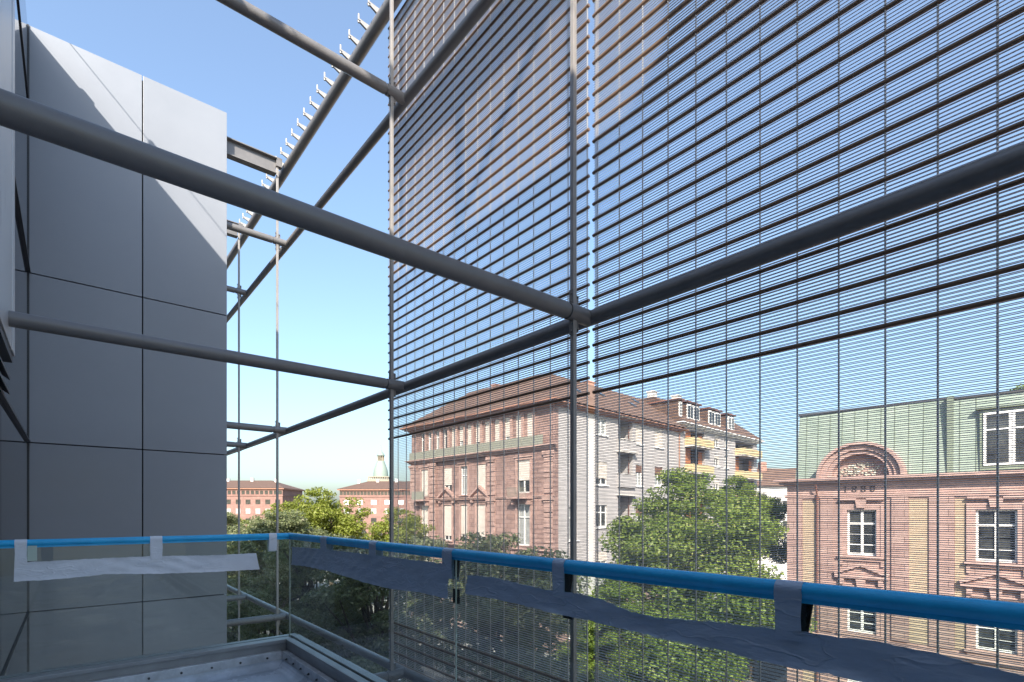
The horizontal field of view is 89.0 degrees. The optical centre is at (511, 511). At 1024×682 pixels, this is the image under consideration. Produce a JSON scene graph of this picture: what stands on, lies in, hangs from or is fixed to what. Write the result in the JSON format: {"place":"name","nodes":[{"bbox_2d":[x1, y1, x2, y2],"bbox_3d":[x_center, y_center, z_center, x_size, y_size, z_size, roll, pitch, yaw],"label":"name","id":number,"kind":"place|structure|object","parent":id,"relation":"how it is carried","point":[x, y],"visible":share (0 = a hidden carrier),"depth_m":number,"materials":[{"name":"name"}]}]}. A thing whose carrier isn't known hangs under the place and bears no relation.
{"place":"outdoors","nodes":[
{"label":"outdoors","id":0,"kind":"place"},
{"bbox_2d":[227,478,303,530],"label":"house","id":1,"kind":"structure","parent":0,"point":[258,497],"depth_m":190.00,"materials":[{"name":"stone"}]},
{"bbox_2d":[231,597,495,681],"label":"road","id":2,"kind":"structure","parent":0,"point":[425,668],"depth_m":40.41,"materials":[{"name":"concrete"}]},
{"bbox_2d":[236,518,259,552],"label":"broadleaf tree","id":3,"kind":"object","parent":2,"relation":"on","point":[241,520],"depth_m":68.04,"materials":[{"name":"green plant"}]},
{"bbox_2d":[261,500,306,550],"bbox_3d":[-28.032,5.597,66.244,7.220,14.060,7.462,0,0,-9],"label":"broadleaf tree","id":4,"kind":"object","parent":2,"relation":"on","point":[291,504],"visible":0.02,"depth_m":64.56,"materials":[{"name":"green plant"}]},
{"bbox_2d":[288,486,373,585],"bbox_3d":[-21.489,4.781,61.764,9.286,15.688,8.984,0,0,-9],"label":"broadleaf tree","id":5,"kind":"object","parent":2,"relation":"on","point":[322,512],"visible":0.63,"depth_m":61.10,"materials":[{"name":"green plant"}]},
{"bbox_2d":[363,507,434,603],"bbox_3d":[-10.649,6.048,48.621,5.936,13.172,6.135,0,0,-29],"label":"broadleaf tree","id":6,"kind":"object","parent":2,"relation":"on","point":[382,527],"visible":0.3,"depth_m":48.36,"materials":[{"name":"green plant"}]},
{"bbox_2d":[551,581,663,681],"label":"broadleaf tree","id":7,"kind":"object","parent":2,"relation":"on","point":[591,646],"visible":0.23,"depth_m":23.66,"materials":[{"name":"green plant"}]},
{"bbox_2d":[590,466,817,681],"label":"broadleaf tree","id":8,"kind":"object","parent":2,"relation":"on","point":[703,570],"visible":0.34,"depth_m":22.74,"materials":[{"name":"green plant"}]},
{"bbox_2d":[337,479,410,540],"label":"house","id":9,"kind":"structure","parent":0,"point":[374,495],"depth_m":190.00,"materials":[{"name":"stone"}]},
{"bbox_2d":[279,553,589,661],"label":"pavement","id":10,"kind":"structure","parent":0,"point":[402,607],"depth_m":70.97,"materials":[{"name":"grey concrete"}]},
{"bbox_2d":[399,374,688,653],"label":"corner house","id":11,"kind":"structure","parent":10,"relation":"on","point":[471,514],"depth_m":51.52,"materials":[{"name":"pink stone"}]},
{"bbox_2d":[418,466,428,495],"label":"window","id":12,"kind":"structure","parent":11,"relation":"in","point":[424,484],"depth_m":59.64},
{"bbox_2d":[419,502,429,536],"bbox_3d":[-10.002,1.035,59.602,0.300,4.230,2.040,0,0,-44],"label":"window","id":13,"kind":"structure","parent":11,"relation":"in","point":[424,509],"depth_m":59.64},
{"bbox_2d":[442,468,451,496],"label":"window","id":14,"kind":"structure","parent":11,"relation":"in","point":[449,484],"depth_m":57.15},
{"bbox_2d":[442,502,452,541],"bbox_3d":[-7.005,1.100,57.073,0.410,4.360,2.040,0,0,-44],"label":"window","id":15,"kind":"structure","parent":11,"relation":"in","point":[448,505],"depth_m":57.06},
{"bbox_2d":[460,426,462,445],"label":"window","id":16,"kind":"structure","parent":11,"relation":"in","point":[461,428],"depth_m":55.28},
{"bbox_2d":[457,462,468,495],"bbox_3d":[-5.046,-3.390,55.073,0.410,3.540,1.800,0,0,-44],"label":"window","id":17,"kind":"structure","parent":11,"relation":"in","point":[463,474],"depth_m":55.33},
{"bbox_2d":[458,501,469,542],"bbox_3d":[-5.046,1.100,55.073,0.410,4.360,1.800,0,0,-44],"label":"window","id":18,"kind":"structure","parent":11,"relation":"in","point":[461,503],"depth_m":55.02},
{"bbox_2d":[476,423,479,442],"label":"window","id":19,"kind":"structure","parent":11,"relation":"in","point":[476,423],"depth_m":53.42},
{"bbox_2d":[475,507,486,538],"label":"window","id":20,"kind":"structure","parent":11,"relation":"in","point":[482,514],"depth_m":53.16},
{"bbox_2d":[478,464,485,495],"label":"window","id":21,"kind":"structure","parent":11,"relation":"in","point":[482,466],"depth_m":53.06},
{"bbox_2d":[486,422,488,441],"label":"window","id":22,"kind":"structure","parent":11,"relation":"in","point":[487,433],"depth_m":52.21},
{"bbox_2d":[495,419,498,440],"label":"window","id":23,"kind":"structure","parent":11,"relation":"in","point":[496,427],"depth_m":51.21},
{"bbox_2d":[505,418,509,438],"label":"window","id":24,"kind":"structure","parent":11,"relation":"in","point":[506,425],"depth_m":50.15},
{"bbox_2d":[516,416,520,437],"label":"window","id":25,"kind":"structure","parent":11,"relation":"in","point":[516,416],"depth_m":48.99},
{"bbox_2d":[513,455,532,492],"bbox_3d":[1.080,-3.455,48.363,0.410,3.410,2.300,0,0,-44],"label":"window","id":26,"kind":"structure","parent":11,"relation":"in","point":[528,483],"depth_m":48.36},
{"bbox_2d":[515,500,532,545],"bbox_3d":[1.080,1.035,48.363,0.410,4.230,2.300,0,0,-44],"label":"window","id":27,"kind":"structure","parent":11,"relation":"in","point":[521,505],"depth_m":48.45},
{"bbox_2d":[527,413,531,435],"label":"window","id":28,"kind":"structure","parent":11,"relation":"in","point":[530,433],"depth_m":48.06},
{"bbox_2d":[595,505,605,528],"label":"window","id":29,"kind":"structure","parent":11,"relation":"in","point":[599,508],"depth_m":51.15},
{"bbox_2d":[595,551,606,577],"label":"window","id":30,"kind":"structure","parent":11,"relation":"in","point":[599,556],"depth_m":51.03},
{"bbox_2d":[595,462,608,486],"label":"window","id":31,"kind":"structure","parent":11,"relation":"in","point":[599,464],"depth_m":51.03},
{"bbox_2d":[598,418,608,436],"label":"window","id":32,"kind":"structure","parent":11,"relation":"in","point":[603,426],"depth_m":51.15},
{"bbox_2d":[636,425,641,445],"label":"window","id":33,"kind":"structure","parent":11,"relation":"in","point":[638,429],"depth_m":55.56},
{"bbox_2d":[636,465,643,486],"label":"window","id":34,"kind":"structure","parent":11,"relation":"in","point":[640,466],"depth_m":55.70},
{"bbox_2d":[655,468,663,487],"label":"window","id":35,"kind":"structure","parent":11,"relation":"in","point":[655,468],"depth_m":58.42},
{"bbox_2d":[654,429,664,448],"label":"window","id":36,"kind":"structure","parent":11,"relation":"in","point":[658,432],"depth_m":58.44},
{"bbox_2d":[25,0,1023,509],"label":"sky","id":37,"kind":"structure","parent":0,"point":[334,299],"materials":[{"name":"blue"}]},
{"bbox_2d":[643,390,764,598],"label":"row house","id":38,"kind":"structure","parent":0,"point":[709,436],"depth_m":67.77,"materials":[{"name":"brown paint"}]},
{"bbox_2d":[714,454,718,465],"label":"window","id":39,"kind":"structure","parent":38,"relation":"in","point":[715,458],"depth_m":68.73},
{"bbox_2d":[714,435,720,448],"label":"window","id":40,"kind":"structure","parent":38,"relation":"in","point":[717,436],"depth_m":68.73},
{"bbox_2d":[725,652,786,681],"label":"side street","id":41,"kind":"structure","parent":0,"point":[765,670],"depth_m":41.15,"materials":[{"name":"grey asphalt"}]},
{"bbox_2d":[708,475,786,680],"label":"broadleaf tree","id":42,"kind":"object","parent":41,"relation":"on","point":[771,511],"visible":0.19,"depth_m":35.84,"materials":[{"name":"green plant"}]},
{"bbox_2d":[757,462,795,579],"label":"house","id":43,"kind":"structure","parent":0,"point":[780,493],"depth_m":92.00,"materials":[{"name":"beige paint"}]},
{"bbox_2d":[775,673,786,681],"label":"pavement","id":44,"kind":"structure","parent":0,"point":[782,678],"depth_m":38.83,"materials":[{"name":"grey concrete"}]},
{"bbox_2d":[773,390,1023,681],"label":"school house","id":45,"kind":"structure","parent":0,"point":[872,520],"depth_m":27.39,"materials":[{"name":"stone"}]},
{"bbox_2d":[837,498,883,566],"bbox_3d":[19.462,1.145,29.026,0.460,3.770,2.240,0,0,-44],"label":"window","id":46,"kind":"structure","parent":45,"relation":"in","point":[873,519],"depth_m":29.04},
{"bbox_2d":[834,564,889,641],"bbox_3d":[19.433,5.105,28.998,0.540,4.490,2.600,0,0,-44],"label":"window","id":47,"kind":"structure","parent":45,"relation":"in","point":[867,568],"depth_m":28.98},
{"bbox_2d":[959,571,1023,662],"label":"window","id":48,"kind":"structure","parent":45,"relation":"in","point":[994,571],"depth_m":25.12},
{"bbox_2d":[964,496,1023,572],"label":"window","id":49,"kind":"structure","parent":45,"relation":"in","point":[976,504],"depth_m":25.22,"materials":[{"name":"glass"}]},
{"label":"pavement","id":50,"kind":"structure","parent":0,"visible":0},
{"bbox_2d":[0,0,386,681],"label":"office building","id":51,"kind":"structure","parent":50,"relation":"on","point":[104,440],"depth_m":7.61,"materials":[{"name":"grey metal"}]},
{"bbox_2d":[0,0,1023,681],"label":"steel frame","id":52,"kind":"object","parent":51,"relation":"attached to","point":[38,120],"visible":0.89,"depth_m":3.86,"materials":[{"name":"paint"}]},
{"bbox_2d":[388,0,589,681],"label":"wire curtain","id":53,"kind":"object","parent":52,"relation":"hanging from","point":[490,94],"visible":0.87,"depth_m":5.16,"materials":[{"name":"grey metal"}]},
{"bbox_2d":[592,0,1023,681],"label":"wire curtain","id":54,"kind":"object","parent":52,"relation":"hanging from","point":[886,530],"visible":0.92,"depth_m":2.94,"materials":[{"name":"grey metal"}]},
{"bbox_2d":[0,533,1023,681],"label":"glass balustrade","id":55,"kind":"object","parent":51,"relation":"attached to","point":[996,614],"visible":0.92,"depth_m":1.84,"materials":[{"name":"blue"}]},
{"bbox_2d":[27,546,36,560],"bbox_3d":[-3.718,0.322,4.041,0.055,0.120,0.002,0,0,-40],"label":"sticker","id":56,"kind":"object","parent":55,"relation":"attached to","point":[31,553],"visible":1,"depth_m":4.04,"materials":[{"name":"grey paper"}]},
{"bbox_2d":[14,536,258,581],"bbox_3d":[-3.144,0.389,4.549,1.741,0.352,0.063,0,0,-40],"label":"tape strip","id":57,"kind":"object","parent":55,"relation":"attached to","point":[155,562],"visible":1,"depth_m":4.45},
{"bbox_2d":[267,533,276,551],"bbox_3d":[-2.387,0.306,5.191,0.079,0.185,0.063,0,0,-40],"label":"tape tab","id":58,"kind":"object","parent":55,"relation":"attached to","point":[272,543],"visible":1,"depth_m":5.17,"materials":[{"name":"grey plastic"}]},
{"bbox_2d":[291,536,459,603],"bbox_3d":[-1.253,0.375,4.125,0.063,0.324,2.899,0,0,-40],"label":"tape strip","id":59,"kind":"object","parent":55,"relation":"attached to","point":[375,567],"visible":0.99,"depth_m":3.68,"materials":[{"name":"black"}]},
{"bbox_2d":[465,558,1023,681],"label":"tape strip","id":60,"kind":"object","parent":55,"relation":"attached to","point":[791,641],"visible":1,"depth_m":1.62,"materials":[{"name":"black fabric"}]},
{"bbox_2d":[227,512,245,575],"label":"broadleaf tree","id":61,"kind":"object","parent":50,"relation":"on","point":[233,520],"visible":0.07,"depth_m":48.87,"materials":[{"name":"green plant"}]},
{"bbox_2d":[227,521,253,578],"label":"broadleaf tree","id":62,"kind":"object","parent":50,"relation":"on","point":[235,529],"visible":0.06,"depth_m":40.66,"materials":[{"name":"green plant"}]},
{"bbox_2d":[227,571,268,639],"bbox_3d":[-15.440,7.819,27.742,6.357,9.480,5.740,0,0,35],"label":"broadleaf tree","id":63,"kind":"object","parent":50,"relation":"on","point":[233,582],"visible":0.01,"depth_m":27.55,"materials":[{"name":"green plant"}]},
{"bbox_2d":[227,509,327,635],"bbox_3d":[-14.616,6.205,31.694,7.479,12.781,6.753,0,0,30],"label":"broadleaf tree","id":64,"kind":"object","parent":50,"relation":"on","point":[294,522],"visible":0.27,"depth_m":29.98,"materials":[{"name":"green plant"}]},
{"bbox_2d":[227,584,343,655],"bbox_3d":[-10.662,8.033,23.004,5.663,9.263,5.529,0,0,0],"label":"broadleaf tree","id":65,"kind":"object","parent":50,"relation":"on","point":[258,610],"visible":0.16,"depth_m":22.34,"materials":[{"name":"green plant"}]},
{"bbox_2d":[228,533,362,653],"bbox_3d":[-10.465,6.908,26.416,6.724,11.626,6.566,0,0,10],"label":"broadleaf tree","id":66,"kind":"object","parent":50,"relation":"on","point":[301,579],"visible":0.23,"depth_m":25.00,"materials":[{"name":"green plant"}]},
{"bbox_2d":[344,656,420,681],"bbox_3d":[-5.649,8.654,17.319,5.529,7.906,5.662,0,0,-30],"label":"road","id":67,"kind":"structure","parent":50,"relation":"on","point":[372,667],"depth_m":16.90,"materials":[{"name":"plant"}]},
{"bbox_2d":[299,535,468,678],"bbox_3d":[-5.439,6.868,21.619,6.911,11.683,7.078,0,0,-25],"label":"broadleaf tree","id":68,"kind":"object","parent":50,"relation":"on","point":[369,623],"visible":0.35,"depth_m":20.44,"materials":[{"name":"green plant"}]},
{"bbox_2d":[407,531,624,681],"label":"broadleaf tree","id":69,"kind":"object","parent":50,"relation":"on","point":[483,542],"visible":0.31,"depth_m":14.05,"materials":[{"name":"green plant"}]},
{"label":"ground","id":70,"kind":"structure","parent":0,"visible":0},
{"bbox_2d":[367,445,388,480],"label":"church tower","id":71,"kind":"structure","parent":70,"relation":"on","point":[380,470],"depth_m":297.20,"materials":[{"name":"stone"}]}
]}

